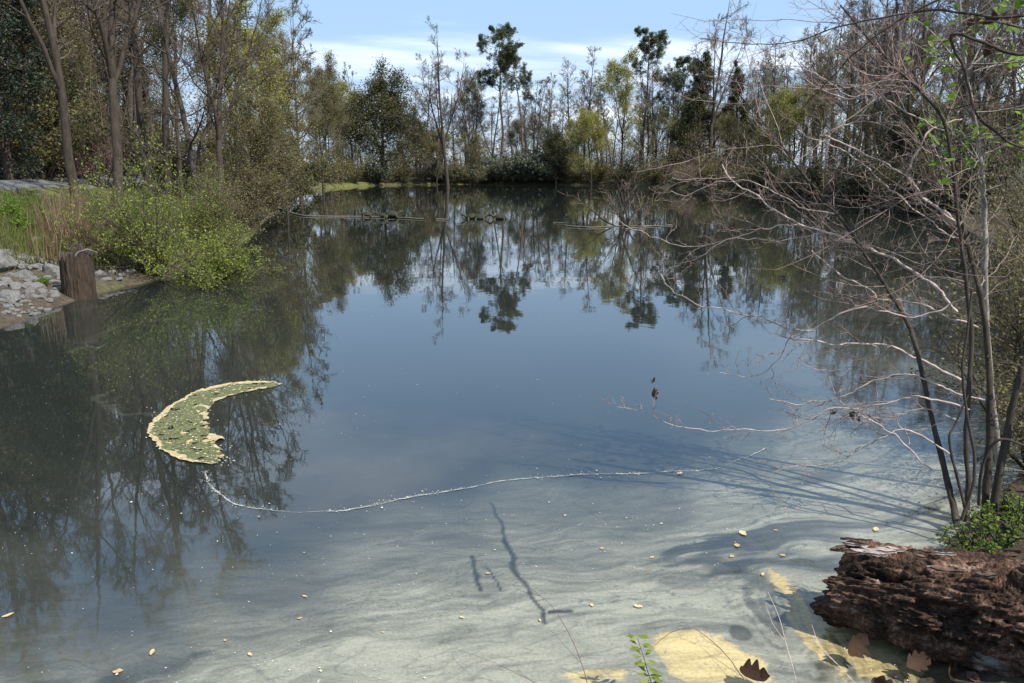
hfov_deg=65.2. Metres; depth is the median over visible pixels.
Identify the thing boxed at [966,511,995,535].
seedling
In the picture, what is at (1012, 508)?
seedling
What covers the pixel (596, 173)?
shrub
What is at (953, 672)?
dead leaf
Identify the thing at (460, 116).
bare tree
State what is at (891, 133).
evergreen tree
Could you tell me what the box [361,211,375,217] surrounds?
turtle
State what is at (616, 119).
bare tree
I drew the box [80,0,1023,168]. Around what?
sky
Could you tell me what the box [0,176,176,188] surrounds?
road
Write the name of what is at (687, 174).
shrub
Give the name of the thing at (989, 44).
bare tree
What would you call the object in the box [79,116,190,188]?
shrub
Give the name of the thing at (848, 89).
bare tree
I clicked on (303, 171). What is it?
shrub
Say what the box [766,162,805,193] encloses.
shrub
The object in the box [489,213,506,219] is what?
turtle
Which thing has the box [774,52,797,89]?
bare tree
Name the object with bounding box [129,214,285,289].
bush
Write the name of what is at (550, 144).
evergreen tree
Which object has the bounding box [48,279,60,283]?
rock
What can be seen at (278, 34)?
budding tree
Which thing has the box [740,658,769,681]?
dead leaf
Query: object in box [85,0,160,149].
bare tree
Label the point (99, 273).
rock
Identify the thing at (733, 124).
budding tree
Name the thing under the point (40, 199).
weed
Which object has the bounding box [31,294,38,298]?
rock
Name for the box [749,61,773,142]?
bare tree
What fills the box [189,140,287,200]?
shrub
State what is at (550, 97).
bare tree
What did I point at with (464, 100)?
budding tree
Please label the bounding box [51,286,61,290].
rock
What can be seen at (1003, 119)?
budding tree
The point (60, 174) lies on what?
shrub
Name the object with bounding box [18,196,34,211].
weed
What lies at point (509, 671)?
dry stalk
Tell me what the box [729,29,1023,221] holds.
thicket
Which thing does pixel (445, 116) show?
bare tree
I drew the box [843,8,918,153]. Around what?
bare tree
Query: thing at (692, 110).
cedar tree
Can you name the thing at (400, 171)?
shrub
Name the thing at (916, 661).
dead leaf
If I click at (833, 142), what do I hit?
budding tree
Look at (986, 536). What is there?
seedling
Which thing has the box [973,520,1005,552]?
seedling
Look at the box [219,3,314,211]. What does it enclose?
budding tree
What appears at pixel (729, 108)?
cedar tree
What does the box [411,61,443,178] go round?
bare tree
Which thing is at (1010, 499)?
seedling
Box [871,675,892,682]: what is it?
dead leaf
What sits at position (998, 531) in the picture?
seedling
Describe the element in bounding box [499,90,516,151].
bare tree
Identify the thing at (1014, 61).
sapling
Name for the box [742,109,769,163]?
budding tree
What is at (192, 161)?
bare tree
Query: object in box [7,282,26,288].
rock
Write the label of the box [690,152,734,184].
shrub
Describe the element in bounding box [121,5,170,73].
bare tree
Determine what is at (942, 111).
budding tree
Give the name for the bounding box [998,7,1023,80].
bare tree
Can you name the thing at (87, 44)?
bare tree
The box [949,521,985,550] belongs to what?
seedling
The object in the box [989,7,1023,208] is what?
bare tree
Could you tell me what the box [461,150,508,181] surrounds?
shrub
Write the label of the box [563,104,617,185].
budding tree
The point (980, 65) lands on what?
bare tree
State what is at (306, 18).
bare tree
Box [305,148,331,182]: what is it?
shrub
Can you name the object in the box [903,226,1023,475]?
shrub
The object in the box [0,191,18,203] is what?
weed
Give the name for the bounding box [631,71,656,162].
bare tree
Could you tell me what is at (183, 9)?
budding tree
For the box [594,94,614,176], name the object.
bare tree
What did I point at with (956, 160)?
shrub
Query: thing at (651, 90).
bare tree
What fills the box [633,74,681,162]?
bare tree
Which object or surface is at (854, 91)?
bare tree
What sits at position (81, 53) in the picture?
budding tree
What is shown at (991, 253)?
shrub
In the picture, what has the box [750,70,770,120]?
bare tree
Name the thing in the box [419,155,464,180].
shrub
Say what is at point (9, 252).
rock
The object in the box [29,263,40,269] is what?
rock
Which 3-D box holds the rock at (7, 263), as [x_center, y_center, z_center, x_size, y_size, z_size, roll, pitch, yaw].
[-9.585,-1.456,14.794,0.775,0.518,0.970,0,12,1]
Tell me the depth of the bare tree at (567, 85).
134.03 m
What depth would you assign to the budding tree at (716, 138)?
101.49 m
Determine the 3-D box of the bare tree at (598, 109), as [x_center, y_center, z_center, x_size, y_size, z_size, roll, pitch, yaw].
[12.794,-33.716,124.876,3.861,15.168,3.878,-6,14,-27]
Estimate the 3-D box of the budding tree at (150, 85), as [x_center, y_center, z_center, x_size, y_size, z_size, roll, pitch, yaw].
[-30.830,-18.669,63.365,8.248,12.090,8.264,-12,17,-43]
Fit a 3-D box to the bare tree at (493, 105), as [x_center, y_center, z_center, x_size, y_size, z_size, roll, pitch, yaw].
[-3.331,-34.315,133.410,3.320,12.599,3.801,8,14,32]
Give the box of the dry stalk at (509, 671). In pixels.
[483,664,528,682]
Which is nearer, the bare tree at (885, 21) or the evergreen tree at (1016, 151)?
the evergreen tree at (1016, 151)
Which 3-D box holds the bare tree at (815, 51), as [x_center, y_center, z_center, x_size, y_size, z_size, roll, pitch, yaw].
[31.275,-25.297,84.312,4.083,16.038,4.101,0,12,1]
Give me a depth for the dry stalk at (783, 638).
3.40 m
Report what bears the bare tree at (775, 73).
on the ground at (934, 672)
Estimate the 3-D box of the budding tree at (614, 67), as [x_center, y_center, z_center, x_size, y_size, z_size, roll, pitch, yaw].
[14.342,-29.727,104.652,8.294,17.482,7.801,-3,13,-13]
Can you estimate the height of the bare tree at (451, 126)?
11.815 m
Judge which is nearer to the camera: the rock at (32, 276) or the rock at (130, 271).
the rock at (32, 276)
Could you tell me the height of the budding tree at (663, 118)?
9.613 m
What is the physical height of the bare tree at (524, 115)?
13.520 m
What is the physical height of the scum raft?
0.018 m
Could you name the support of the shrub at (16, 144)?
on the ground at (934, 672)
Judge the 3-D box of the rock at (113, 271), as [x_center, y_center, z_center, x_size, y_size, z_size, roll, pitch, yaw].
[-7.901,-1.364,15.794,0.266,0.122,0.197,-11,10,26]
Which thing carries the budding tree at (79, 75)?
on the ground at (934, 672)
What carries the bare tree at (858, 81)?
on the ground at (934, 672)
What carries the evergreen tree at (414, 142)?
on the ground at (934, 672)
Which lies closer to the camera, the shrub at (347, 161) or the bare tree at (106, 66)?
the bare tree at (106, 66)
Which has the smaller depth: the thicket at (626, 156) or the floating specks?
the floating specks
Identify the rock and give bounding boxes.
[0,249,19,272]
[0,278,13,286]
[0,290,20,304]
[1,249,16,255]
[4,272,14,275]
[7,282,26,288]
[9,285,20,288]
[14,255,40,262]
[14,269,32,276]
[17,263,28,269]
[21,288,34,297]
[24,275,37,278]
[26,282,45,288]
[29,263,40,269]
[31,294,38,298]
[37,288,48,294]
[42,262,58,273]
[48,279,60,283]
[48,290,58,293]
[50,293,61,297]
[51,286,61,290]
[95,270,106,276]
[100,277,111,280]
[107,268,116,273]
[117,273,125,276]
[125,269,136,272]
[971,652,1008,670]
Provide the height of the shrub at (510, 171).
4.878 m
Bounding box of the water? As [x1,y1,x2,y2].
[0,184,1023,682]
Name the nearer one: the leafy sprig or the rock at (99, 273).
the leafy sprig
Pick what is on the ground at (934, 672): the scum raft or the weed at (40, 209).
the weed at (40, 209)
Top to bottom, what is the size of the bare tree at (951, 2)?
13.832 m
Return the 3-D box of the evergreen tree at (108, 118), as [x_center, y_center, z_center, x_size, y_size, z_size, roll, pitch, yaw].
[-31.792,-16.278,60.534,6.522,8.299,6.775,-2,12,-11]
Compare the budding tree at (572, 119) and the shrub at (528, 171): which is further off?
the budding tree at (572, 119)
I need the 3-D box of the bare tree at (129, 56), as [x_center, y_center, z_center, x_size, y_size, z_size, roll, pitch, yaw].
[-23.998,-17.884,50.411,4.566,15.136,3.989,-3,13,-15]
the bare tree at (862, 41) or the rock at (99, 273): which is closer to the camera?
the rock at (99, 273)
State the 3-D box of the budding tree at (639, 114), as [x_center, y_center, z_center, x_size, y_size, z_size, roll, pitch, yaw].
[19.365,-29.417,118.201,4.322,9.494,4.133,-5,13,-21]
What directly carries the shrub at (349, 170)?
on the ground at (934, 672)
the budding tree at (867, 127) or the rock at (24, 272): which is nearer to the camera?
the rock at (24, 272)
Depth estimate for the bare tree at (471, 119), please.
130.10 m
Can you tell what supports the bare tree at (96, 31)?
on the ground at (934, 672)
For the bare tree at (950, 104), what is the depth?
47.04 m
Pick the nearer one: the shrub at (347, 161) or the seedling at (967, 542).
the seedling at (967, 542)
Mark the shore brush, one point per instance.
(338, 176)
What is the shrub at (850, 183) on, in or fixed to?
on the ground at (934, 672)
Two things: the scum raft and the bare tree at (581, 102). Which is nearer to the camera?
the scum raft
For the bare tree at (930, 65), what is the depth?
68.25 m
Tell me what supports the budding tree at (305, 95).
on the ground at (934, 672)
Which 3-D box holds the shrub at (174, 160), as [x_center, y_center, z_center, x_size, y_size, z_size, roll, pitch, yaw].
[-15.813,-8.700,37.339,4.677,3.702,5.467,7,14,31]
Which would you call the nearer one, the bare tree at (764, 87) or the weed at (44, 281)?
the weed at (44, 281)
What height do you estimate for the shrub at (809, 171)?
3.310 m
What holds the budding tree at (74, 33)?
on the ground at (934, 672)
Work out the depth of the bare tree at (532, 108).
115.10 m
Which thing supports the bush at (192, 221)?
on the ground at (934, 672)
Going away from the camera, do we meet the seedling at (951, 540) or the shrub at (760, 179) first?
the seedling at (951, 540)
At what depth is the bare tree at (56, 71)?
20.84 m
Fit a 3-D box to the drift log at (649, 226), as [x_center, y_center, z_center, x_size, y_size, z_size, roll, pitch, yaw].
[5.152,-4.393,30.646,3.045,0.054,0.314,-12,17,-43]
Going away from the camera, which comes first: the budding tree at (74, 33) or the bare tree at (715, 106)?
the budding tree at (74, 33)
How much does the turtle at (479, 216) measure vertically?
0.319 m
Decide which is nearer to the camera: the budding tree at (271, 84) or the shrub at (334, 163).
the budding tree at (271, 84)
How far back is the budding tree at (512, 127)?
121.96 m
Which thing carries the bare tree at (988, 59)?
on the ground at (934, 672)
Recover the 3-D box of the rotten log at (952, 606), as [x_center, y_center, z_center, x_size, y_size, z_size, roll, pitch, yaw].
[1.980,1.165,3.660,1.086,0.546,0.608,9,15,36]
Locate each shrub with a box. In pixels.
[0,86,103,180]
[0,98,72,178]
[10,92,140,177]
[54,117,150,187]
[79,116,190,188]
[123,120,233,194]
[138,119,246,194]
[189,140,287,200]
[223,141,318,207]
[272,141,336,201]
[276,156,311,202]
[304,149,346,182]
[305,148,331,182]
[331,150,370,180]
[341,159,367,182]
[354,158,393,182]
[387,156,416,181]
[409,160,429,178]
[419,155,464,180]
[449,159,477,180]
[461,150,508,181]
[476,148,527,181]
[499,144,551,181]
[533,153,568,180]
[563,162,586,181]
[587,155,619,181]
[595,0,1023,526]
[607,157,641,181]
[636,155,674,183]
[667,156,698,185]
[675,150,728,184]
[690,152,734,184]
[719,158,754,189]
[735,151,797,191]
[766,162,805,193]
[778,153,849,196]
[817,166,846,197]
[824,144,900,200]
[862,165,1023,391]
[863,144,972,207]
[865,158,926,204]
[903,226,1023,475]
[908,156,969,209]
[927,179,1023,341]
[932,135,1023,258]
[936,151,1019,208]
[952,86,1023,293]
[988,194,1023,289]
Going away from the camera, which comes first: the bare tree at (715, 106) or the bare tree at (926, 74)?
the bare tree at (926, 74)
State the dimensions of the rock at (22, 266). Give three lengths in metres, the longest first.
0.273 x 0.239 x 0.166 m
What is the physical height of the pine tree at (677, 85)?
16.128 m
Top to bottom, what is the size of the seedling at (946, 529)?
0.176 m
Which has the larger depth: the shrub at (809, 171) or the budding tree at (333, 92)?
the budding tree at (333, 92)
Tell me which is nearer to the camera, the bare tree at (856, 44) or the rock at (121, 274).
the rock at (121, 274)
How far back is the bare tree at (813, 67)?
109.97 m
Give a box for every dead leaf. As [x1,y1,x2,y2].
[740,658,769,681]
[848,633,869,657]
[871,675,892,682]
[906,650,930,671]
[948,661,966,682]
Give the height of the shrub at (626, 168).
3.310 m
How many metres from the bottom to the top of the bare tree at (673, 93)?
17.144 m
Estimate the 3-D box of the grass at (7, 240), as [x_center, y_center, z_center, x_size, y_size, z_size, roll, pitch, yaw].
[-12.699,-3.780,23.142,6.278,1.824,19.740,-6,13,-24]
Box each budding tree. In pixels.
[0,0,104,178]
[1,1,100,178]
[35,0,95,160]
[63,30,108,172]
[90,37,170,129]
[136,0,229,197]
[183,0,290,212]
[200,86,300,228]
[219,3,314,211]
[233,102,332,213]
[252,1,330,196]
[255,47,327,203]
[294,73,352,192]
[296,60,341,182]
[305,76,370,155]
[307,50,354,157]
[310,100,344,184]
[333,104,376,157]
[415,125,459,184]
[447,129,493,185]
[452,64,494,151]
[498,118,532,160]
[525,113,546,160]
[562,117,594,162]
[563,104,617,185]
[591,44,651,164]
[629,112,654,160]
[646,105,672,163]
[654,111,702,167]
[693,103,738,159]
[700,113,751,165]
[734,65,785,156]
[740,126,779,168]
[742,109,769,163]
[760,80,832,169]
[760,119,798,162]
[788,49,830,174]
[797,90,840,160]
[799,34,857,166]
[813,123,858,168]
[820,16,888,165]
[838,97,898,164]
[886,1,947,145]
[904,93,968,165]
[974,93,1023,201]
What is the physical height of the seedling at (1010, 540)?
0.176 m
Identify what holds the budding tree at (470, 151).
on the ground at (934, 672)
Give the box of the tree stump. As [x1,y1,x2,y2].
[59,243,97,299]
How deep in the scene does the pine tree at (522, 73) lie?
116.71 m
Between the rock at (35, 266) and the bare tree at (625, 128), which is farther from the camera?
the bare tree at (625, 128)
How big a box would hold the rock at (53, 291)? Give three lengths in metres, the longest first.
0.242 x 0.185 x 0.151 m
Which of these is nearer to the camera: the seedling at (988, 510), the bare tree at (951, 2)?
the seedling at (988, 510)
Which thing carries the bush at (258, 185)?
on the ground at (934, 672)
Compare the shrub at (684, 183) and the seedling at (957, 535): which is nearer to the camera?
the seedling at (957, 535)
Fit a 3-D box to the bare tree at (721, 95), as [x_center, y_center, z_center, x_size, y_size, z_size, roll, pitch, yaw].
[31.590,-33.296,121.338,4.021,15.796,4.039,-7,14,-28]
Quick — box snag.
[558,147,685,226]
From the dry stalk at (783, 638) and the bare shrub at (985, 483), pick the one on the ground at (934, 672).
the bare shrub at (985, 483)
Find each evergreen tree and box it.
[0,0,56,180]
[0,5,105,175]
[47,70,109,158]
[89,86,127,166]
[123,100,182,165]
[335,54,433,170]
[394,108,438,175]
[530,122,579,184]
[866,92,953,170]
[935,94,1023,188]
[1001,112,1023,181]
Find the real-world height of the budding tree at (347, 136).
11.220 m
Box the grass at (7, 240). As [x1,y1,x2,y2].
[0,187,189,273]
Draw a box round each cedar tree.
[666,49,717,170]
[716,66,760,168]
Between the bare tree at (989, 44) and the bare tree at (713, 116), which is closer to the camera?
the bare tree at (989, 44)
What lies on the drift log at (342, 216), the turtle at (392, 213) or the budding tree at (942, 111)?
the turtle at (392, 213)
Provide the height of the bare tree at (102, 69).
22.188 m
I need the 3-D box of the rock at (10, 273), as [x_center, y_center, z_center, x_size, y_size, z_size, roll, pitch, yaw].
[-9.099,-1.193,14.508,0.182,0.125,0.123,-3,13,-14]
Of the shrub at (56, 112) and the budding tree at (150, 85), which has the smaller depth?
the shrub at (56, 112)
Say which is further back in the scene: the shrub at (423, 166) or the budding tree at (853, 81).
the shrub at (423, 166)
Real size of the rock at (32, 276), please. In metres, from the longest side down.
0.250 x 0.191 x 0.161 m
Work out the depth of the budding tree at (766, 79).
103.67 m
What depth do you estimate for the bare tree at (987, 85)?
49.51 m
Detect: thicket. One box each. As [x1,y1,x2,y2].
[0,0,323,199]
[331,110,765,181]
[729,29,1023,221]
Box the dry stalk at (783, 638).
[766,592,796,682]
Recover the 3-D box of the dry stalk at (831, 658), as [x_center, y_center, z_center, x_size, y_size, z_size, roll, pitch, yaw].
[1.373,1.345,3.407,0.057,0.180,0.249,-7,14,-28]
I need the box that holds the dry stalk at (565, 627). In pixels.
[512,578,587,682]
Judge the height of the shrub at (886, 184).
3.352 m
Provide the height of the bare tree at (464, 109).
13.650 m
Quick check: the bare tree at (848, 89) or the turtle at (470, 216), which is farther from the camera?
the bare tree at (848, 89)
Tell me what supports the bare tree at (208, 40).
on the ground at (934, 672)
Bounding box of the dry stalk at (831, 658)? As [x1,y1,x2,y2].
[812,626,854,682]
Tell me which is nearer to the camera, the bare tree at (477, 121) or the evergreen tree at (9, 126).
the evergreen tree at (9, 126)
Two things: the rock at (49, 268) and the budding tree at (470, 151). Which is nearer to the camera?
the rock at (49, 268)
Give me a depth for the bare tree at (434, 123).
137.87 m
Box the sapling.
[892,0,1023,467]
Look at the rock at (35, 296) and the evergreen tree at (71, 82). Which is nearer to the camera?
the rock at (35, 296)
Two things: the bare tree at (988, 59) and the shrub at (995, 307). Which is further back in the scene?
the bare tree at (988, 59)
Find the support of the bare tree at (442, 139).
on the ground at (934, 672)
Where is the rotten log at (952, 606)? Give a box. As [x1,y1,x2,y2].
[810,537,1023,676]
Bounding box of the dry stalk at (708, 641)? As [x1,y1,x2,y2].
[655,622,744,679]
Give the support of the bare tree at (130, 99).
on the ground at (934, 672)
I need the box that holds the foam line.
[201,448,764,516]
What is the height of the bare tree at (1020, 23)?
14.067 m
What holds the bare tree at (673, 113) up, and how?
on the ground at (934, 672)
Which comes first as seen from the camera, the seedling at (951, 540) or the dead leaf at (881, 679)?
the dead leaf at (881, 679)
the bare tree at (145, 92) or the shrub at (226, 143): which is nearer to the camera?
the shrub at (226, 143)
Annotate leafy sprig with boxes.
[627,634,661,682]
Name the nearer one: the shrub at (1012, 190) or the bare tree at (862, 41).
the shrub at (1012, 190)
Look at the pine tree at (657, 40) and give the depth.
111.25 m
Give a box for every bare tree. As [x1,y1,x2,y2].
[0,0,93,206]
[37,0,124,113]
[46,0,172,205]
[56,0,125,172]
[56,0,186,176]
[63,0,159,169]
[65,0,155,209]
[66,0,105,173]
[81,0,146,175]
[82,0,275,227]
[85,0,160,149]
[88,0,127,93]
[98,0,154,175]
[99,0,174,176]
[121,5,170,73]
[123,0,179,209]
[143,0,295,211]
[186,0,236,144]
[223,0,321,146]
[340,62,361,163]
[401,16,475,186]
[410,90,427,171]
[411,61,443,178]
[421,71,452,161]
[423,97,449,161]
[442,96,471,167]
[450,94,493,178]
[453,72,469,142]
[460,91,475,157]
[463,68,520,179]
[466,95,484,142]
[488,96,501,152]
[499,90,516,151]
[509,76,555,157]
[516,84,536,159]
[516,102,528,146]
[523,79,546,156]
[538,72,557,137]
[540,90,560,137]
[551,90,572,134]
[552,56,582,155]
[567,46,602,170]
[567,86,590,165]
[578,71,601,160]
[581,96,606,168]
[590,76,607,167]
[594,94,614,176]
[596,93,614,174]
[608,90,623,163]
[618,100,634,158]
[627,69,671,174]
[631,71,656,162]
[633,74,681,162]
[634,91,646,137]
[636,61,666,145]
[659,62,687,154]
[665,104,677,154]
[678,0,1023,149]
[687,0,760,167]
[692,86,724,149]
[700,79,742,160]
[714,71,735,161]
[716,69,738,173]
[735,69,765,113]
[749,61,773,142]
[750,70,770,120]
[752,35,800,168]
[760,52,786,130]
[761,56,786,156]
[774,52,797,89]
[779,68,797,154]
[788,24,840,167]
[795,23,832,160]
[796,2,867,170]
[797,35,845,161]
[801,31,844,138]
[817,0,873,163]
[820,19,891,165]
[827,28,886,170]
[839,0,939,167]
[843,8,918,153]
[847,0,928,169]
[847,5,875,155]
[851,0,911,168]
[851,30,869,149]
[859,6,901,163]
[876,0,945,163]
[886,0,959,145]
[887,0,937,91]
[899,0,972,146]
[904,7,939,111]
[927,0,1023,165]
[931,0,1019,110]
[932,0,990,166]
[933,0,1010,149]
[933,0,1023,163]
[937,0,1006,169]
[954,0,1012,145]
[968,0,1009,108]
[972,0,1023,93]
[977,0,1023,194]
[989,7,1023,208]
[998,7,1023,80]
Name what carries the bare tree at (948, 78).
on the ground at (934, 672)
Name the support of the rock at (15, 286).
on the ground at (934, 672)
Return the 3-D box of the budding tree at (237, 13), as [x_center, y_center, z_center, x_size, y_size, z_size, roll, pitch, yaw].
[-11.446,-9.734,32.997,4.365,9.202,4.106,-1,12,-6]
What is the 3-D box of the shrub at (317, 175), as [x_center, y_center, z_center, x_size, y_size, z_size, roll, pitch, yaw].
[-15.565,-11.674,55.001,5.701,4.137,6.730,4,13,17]
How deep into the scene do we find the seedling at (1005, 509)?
4.99 m
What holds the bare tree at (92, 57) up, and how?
on the ground at (934, 672)
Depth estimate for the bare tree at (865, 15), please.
58.23 m
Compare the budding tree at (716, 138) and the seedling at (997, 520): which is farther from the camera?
the budding tree at (716, 138)
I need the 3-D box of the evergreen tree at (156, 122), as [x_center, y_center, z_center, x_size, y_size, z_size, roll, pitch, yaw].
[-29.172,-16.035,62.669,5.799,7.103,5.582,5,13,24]
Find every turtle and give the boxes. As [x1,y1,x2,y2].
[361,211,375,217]
[376,212,388,217]
[385,210,402,217]
[461,213,475,218]
[474,214,488,219]
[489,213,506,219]
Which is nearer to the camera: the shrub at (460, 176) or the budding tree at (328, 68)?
the budding tree at (328, 68)
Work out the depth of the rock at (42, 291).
13.38 m
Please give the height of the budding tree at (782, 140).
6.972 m
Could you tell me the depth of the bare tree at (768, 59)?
103.09 m
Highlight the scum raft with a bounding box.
[146,378,280,464]
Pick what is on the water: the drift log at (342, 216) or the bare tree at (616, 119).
the drift log at (342, 216)
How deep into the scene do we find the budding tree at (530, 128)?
119.75 m
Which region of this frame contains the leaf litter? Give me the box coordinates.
[959,473,1023,681]
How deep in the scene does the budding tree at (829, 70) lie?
79.10 m
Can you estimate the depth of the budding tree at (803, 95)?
91.78 m
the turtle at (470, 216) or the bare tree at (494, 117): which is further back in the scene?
the bare tree at (494, 117)
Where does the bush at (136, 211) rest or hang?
on the ground at (934, 672)
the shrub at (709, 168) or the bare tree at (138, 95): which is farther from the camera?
the shrub at (709, 168)
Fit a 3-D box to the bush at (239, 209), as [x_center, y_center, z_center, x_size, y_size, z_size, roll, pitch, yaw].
[-8.075,-3.725,21.500,3.517,2.632,3.851,9,15,35]
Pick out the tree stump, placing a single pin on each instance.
(77, 274)
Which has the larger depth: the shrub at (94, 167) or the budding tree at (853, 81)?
the budding tree at (853, 81)
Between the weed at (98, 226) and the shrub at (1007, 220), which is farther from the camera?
the weed at (98, 226)
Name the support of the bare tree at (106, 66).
on the ground at (934, 672)
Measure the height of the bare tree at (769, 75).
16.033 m
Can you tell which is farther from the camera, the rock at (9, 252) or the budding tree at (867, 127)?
the budding tree at (867, 127)
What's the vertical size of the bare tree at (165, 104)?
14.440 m
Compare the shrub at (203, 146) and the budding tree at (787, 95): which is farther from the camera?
the budding tree at (787, 95)
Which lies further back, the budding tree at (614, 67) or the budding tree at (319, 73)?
the budding tree at (614, 67)
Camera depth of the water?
6.41 m
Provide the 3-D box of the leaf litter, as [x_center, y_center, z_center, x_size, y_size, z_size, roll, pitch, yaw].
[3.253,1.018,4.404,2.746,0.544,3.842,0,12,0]
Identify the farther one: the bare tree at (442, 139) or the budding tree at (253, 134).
the bare tree at (442, 139)
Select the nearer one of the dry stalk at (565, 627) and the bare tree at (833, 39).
the dry stalk at (565, 627)
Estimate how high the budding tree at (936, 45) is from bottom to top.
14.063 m
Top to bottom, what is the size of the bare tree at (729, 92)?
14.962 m
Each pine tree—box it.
[472,22,533,179]
[495,57,534,155]
[630,26,670,166]
[651,54,705,168]
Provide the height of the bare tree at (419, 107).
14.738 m
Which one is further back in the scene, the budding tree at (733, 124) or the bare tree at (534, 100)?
the bare tree at (534, 100)
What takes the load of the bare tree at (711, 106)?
on the ground at (934, 672)
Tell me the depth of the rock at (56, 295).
13.41 m
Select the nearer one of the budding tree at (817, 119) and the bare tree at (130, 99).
the bare tree at (130, 99)
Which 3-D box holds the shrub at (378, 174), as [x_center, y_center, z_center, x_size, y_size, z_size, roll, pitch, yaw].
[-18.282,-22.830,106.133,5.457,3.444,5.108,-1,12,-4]
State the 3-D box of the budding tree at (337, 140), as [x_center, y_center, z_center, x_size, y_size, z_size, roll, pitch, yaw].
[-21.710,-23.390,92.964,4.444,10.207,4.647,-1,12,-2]
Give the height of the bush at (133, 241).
3.346 m
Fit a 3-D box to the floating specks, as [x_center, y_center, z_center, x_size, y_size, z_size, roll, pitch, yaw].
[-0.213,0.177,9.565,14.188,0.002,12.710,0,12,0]
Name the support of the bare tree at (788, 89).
on the ground at (934, 672)
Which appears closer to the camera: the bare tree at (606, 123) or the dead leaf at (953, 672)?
the dead leaf at (953, 672)
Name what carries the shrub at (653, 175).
on the ground at (934, 672)
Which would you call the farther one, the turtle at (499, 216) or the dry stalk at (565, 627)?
the turtle at (499, 216)
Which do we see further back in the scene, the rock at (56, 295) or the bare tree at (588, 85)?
the bare tree at (588, 85)
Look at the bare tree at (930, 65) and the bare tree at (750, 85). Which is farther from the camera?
the bare tree at (750, 85)
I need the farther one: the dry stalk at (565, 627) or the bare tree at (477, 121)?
the bare tree at (477, 121)
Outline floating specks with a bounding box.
[15,337,908,682]
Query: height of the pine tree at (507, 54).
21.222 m
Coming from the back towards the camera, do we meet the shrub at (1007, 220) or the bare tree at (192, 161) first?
the bare tree at (192, 161)
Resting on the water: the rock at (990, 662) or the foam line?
the foam line
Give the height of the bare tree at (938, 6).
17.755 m
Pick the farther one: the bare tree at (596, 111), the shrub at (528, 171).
the bare tree at (596, 111)
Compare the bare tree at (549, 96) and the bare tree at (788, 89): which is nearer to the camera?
the bare tree at (788, 89)
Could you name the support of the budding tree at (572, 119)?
on the ground at (934, 672)
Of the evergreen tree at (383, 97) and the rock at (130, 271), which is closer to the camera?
the rock at (130, 271)
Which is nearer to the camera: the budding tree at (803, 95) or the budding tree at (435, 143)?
the budding tree at (803, 95)
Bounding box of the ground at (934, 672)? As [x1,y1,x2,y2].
[0,168,1023,682]
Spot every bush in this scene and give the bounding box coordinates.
[43,125,232,280]
[105,184,162,236]
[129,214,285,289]
[133,154,279,245]
[153,159,256,248]
[162,130,318,226]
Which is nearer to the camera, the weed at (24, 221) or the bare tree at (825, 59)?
the weed at (24, 221)
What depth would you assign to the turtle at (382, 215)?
36.02 m
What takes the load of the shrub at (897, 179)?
on the ground at (934, 672)
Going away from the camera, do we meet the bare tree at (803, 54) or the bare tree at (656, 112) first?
the bare tree at (803, 54)
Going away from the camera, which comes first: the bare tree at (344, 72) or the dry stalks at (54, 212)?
the dry stalks at (54, 212)
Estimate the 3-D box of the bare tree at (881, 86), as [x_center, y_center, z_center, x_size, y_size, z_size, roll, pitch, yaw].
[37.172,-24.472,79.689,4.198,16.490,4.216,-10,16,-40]
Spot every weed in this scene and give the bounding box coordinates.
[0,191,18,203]
[0,198,25,218]
[7,211,34,232]
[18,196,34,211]
[28,192,41,203]
[28,205,48,218]
[35,274,51,285]
[89,201,109,238]
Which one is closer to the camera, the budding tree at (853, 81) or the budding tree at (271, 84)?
the budding tree at (271, 84)
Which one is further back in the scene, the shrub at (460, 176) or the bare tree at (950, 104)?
the shrub at (460, 176)
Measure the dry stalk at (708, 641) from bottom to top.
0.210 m
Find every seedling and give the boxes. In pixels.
[935,520,999,547]
[939,525,990,551]
[943,537,960,548]
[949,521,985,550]
[965,513,1015,547]
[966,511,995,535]
[970,500,1023,527]
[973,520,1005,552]
[979,504,1012,533]
[979,513,1023,546]
[982,490,1017,517]
[984,494,1022,517]
[987,499,1023,521]
[994,513,1023,537]
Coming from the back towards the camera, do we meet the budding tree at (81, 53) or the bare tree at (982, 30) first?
the bare tree at (982, 30)
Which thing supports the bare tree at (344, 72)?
on the ground at (934, 672)
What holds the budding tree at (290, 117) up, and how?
on the ground at (934, 672)
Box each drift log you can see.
[265,205,423,218]
[567,225,659,227]
[625,224,671,229]
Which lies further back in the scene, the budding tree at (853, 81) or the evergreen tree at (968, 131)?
the budding tree at (853, 81)
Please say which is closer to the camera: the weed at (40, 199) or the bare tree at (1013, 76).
the weed at (40, 199)
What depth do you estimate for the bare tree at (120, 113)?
47.68 m
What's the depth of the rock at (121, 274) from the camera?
15.62 m
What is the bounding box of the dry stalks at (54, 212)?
[14,177,128,264]
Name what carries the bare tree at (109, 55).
on the ground at (934, 672)
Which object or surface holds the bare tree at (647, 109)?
on the ground at (934, 672)
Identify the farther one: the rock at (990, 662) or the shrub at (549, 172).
the shrub at (549, 172)
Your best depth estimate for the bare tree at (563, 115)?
113.10 m
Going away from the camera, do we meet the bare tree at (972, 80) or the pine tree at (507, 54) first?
the bare tree at (972, 80)
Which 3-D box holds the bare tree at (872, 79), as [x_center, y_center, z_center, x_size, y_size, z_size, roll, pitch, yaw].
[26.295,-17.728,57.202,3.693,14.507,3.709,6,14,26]
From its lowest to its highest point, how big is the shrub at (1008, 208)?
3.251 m
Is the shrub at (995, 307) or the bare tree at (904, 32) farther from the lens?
the bare tree at (904, 32)
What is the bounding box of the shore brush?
[321,154,1010,213]

